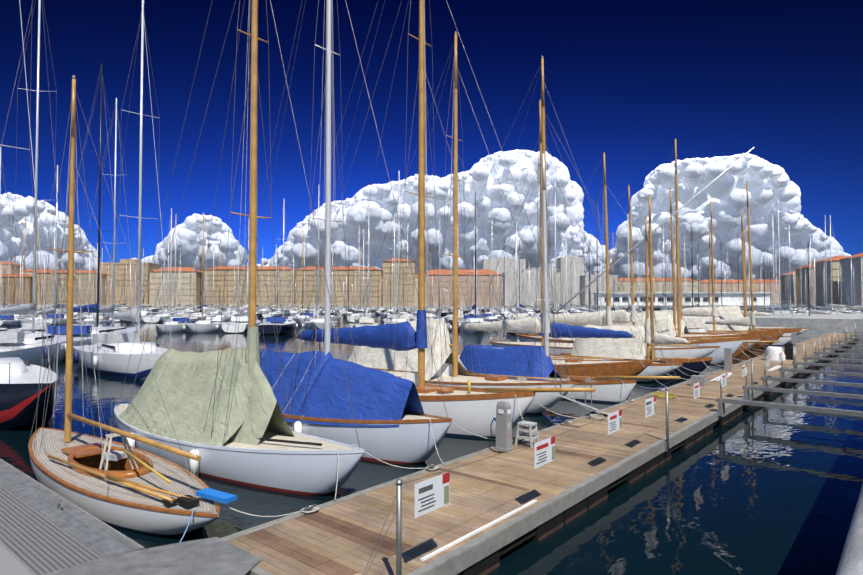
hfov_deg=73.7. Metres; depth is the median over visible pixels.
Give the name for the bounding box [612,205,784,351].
classic yacht
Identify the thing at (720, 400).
mooring fingers
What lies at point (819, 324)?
quay ground
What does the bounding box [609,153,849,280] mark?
cloud
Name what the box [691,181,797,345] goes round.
classic yacht
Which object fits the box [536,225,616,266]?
cloud
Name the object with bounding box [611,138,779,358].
classic yacht
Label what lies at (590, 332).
classic yacht
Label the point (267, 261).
cloud
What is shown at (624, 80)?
sky
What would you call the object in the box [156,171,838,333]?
harbour yachts
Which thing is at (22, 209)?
cloud
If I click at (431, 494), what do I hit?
boat name signs
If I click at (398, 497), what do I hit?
pontoon posts
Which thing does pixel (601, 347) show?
classic yacht
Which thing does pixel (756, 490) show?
water
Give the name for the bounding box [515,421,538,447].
plastic stool
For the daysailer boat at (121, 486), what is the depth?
10.97 m
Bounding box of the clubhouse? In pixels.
[591,288,792,312]
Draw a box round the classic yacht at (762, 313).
[667,230,822,335]
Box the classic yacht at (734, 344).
[516,147,759,364]
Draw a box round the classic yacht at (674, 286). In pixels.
[596,188,768,347]
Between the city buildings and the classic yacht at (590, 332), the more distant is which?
the city buildings
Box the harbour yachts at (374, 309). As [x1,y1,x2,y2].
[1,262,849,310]
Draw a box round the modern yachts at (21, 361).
[0,0,174,429]
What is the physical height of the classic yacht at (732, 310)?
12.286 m
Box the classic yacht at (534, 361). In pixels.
[460,151,680,402]
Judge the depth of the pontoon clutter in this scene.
28.32 m
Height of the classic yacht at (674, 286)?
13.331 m
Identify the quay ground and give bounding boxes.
[4,305,848,309]
[748,313,862,337]
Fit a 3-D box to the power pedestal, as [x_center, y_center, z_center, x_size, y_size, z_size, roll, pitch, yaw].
[1.498,3.121,12.952,0.551,1.060,0.546,-1,-2,40]
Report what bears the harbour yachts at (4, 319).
in the water
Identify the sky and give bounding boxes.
[0,0,862,265]
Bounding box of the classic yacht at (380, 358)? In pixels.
[342,31,627,414]
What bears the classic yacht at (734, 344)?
on the water
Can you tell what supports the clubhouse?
on the quay ground at (405, 307)
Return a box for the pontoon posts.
[300,324,855,574]
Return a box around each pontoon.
[0,459,261,574]
[215,333,859,574]
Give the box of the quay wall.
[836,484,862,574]
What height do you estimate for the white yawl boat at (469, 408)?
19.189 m
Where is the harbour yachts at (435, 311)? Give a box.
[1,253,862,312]
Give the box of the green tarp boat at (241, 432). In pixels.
[114,0,426,499]
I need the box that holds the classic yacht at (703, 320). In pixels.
[662,211,806,339]
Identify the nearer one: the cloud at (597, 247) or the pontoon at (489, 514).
the pontoon at (489, 514)
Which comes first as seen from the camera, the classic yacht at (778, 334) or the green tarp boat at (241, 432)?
the green tarp boat at (241, 432)
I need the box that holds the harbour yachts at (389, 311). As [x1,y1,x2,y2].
[1,246,860,314]
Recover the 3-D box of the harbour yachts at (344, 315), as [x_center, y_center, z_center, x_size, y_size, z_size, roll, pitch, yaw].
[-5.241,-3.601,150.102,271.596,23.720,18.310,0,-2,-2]
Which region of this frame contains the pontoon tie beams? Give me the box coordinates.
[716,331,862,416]
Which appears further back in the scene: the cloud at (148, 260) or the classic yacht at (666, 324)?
the cloud at (148, 260)
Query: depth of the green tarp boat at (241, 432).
13.02 m
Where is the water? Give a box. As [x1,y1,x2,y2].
[0,309,862,574]
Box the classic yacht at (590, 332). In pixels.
[470,99,709,382]
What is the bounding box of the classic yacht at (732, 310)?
[684,226,817,337]
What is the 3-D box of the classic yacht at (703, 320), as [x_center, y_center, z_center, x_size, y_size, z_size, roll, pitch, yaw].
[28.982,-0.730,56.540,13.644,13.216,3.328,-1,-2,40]
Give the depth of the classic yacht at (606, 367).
26.46 m
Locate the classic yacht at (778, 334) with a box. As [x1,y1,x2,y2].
[622,201,797,348]
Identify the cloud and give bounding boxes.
[0,192,100,270]
[130,255,153,262]
[151,213,247,270]
[256,258,270,265]
[269,149,609,274]
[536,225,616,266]
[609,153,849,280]
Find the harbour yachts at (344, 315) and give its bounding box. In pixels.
[0,233,862,317]
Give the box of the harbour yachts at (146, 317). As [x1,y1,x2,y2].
[0,216,862,322]
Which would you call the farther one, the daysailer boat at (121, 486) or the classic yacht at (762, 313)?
the classic yacht at (762, 313)
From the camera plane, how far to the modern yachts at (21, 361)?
31.66 m
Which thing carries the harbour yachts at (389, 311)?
on the water
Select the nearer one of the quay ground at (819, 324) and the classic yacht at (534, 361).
the classic yacht at (534, 361)
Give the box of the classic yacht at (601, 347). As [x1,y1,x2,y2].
[561,194,719,376]
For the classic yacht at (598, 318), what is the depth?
35.78 m
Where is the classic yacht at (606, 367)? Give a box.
[427,56,687,386]
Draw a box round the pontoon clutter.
[589,332,796,419]
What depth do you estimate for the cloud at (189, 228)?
5123.75 m
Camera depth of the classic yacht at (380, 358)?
22.46 m
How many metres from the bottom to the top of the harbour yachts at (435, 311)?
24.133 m
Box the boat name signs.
[414,330,841,517]
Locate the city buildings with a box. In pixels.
[0,253,862,307]
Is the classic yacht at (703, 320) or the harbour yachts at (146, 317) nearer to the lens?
the classic yacht at (703, 320)
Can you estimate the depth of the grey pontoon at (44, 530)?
7.74 m
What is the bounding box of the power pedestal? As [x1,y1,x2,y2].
[489,401,513,452]
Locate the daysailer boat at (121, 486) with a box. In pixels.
[28,75,310,542]
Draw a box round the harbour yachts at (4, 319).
[0,197,862,326]
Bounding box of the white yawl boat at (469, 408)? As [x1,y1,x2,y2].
[273,0,608,438]
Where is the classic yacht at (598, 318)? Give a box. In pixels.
[490,152,742,364]

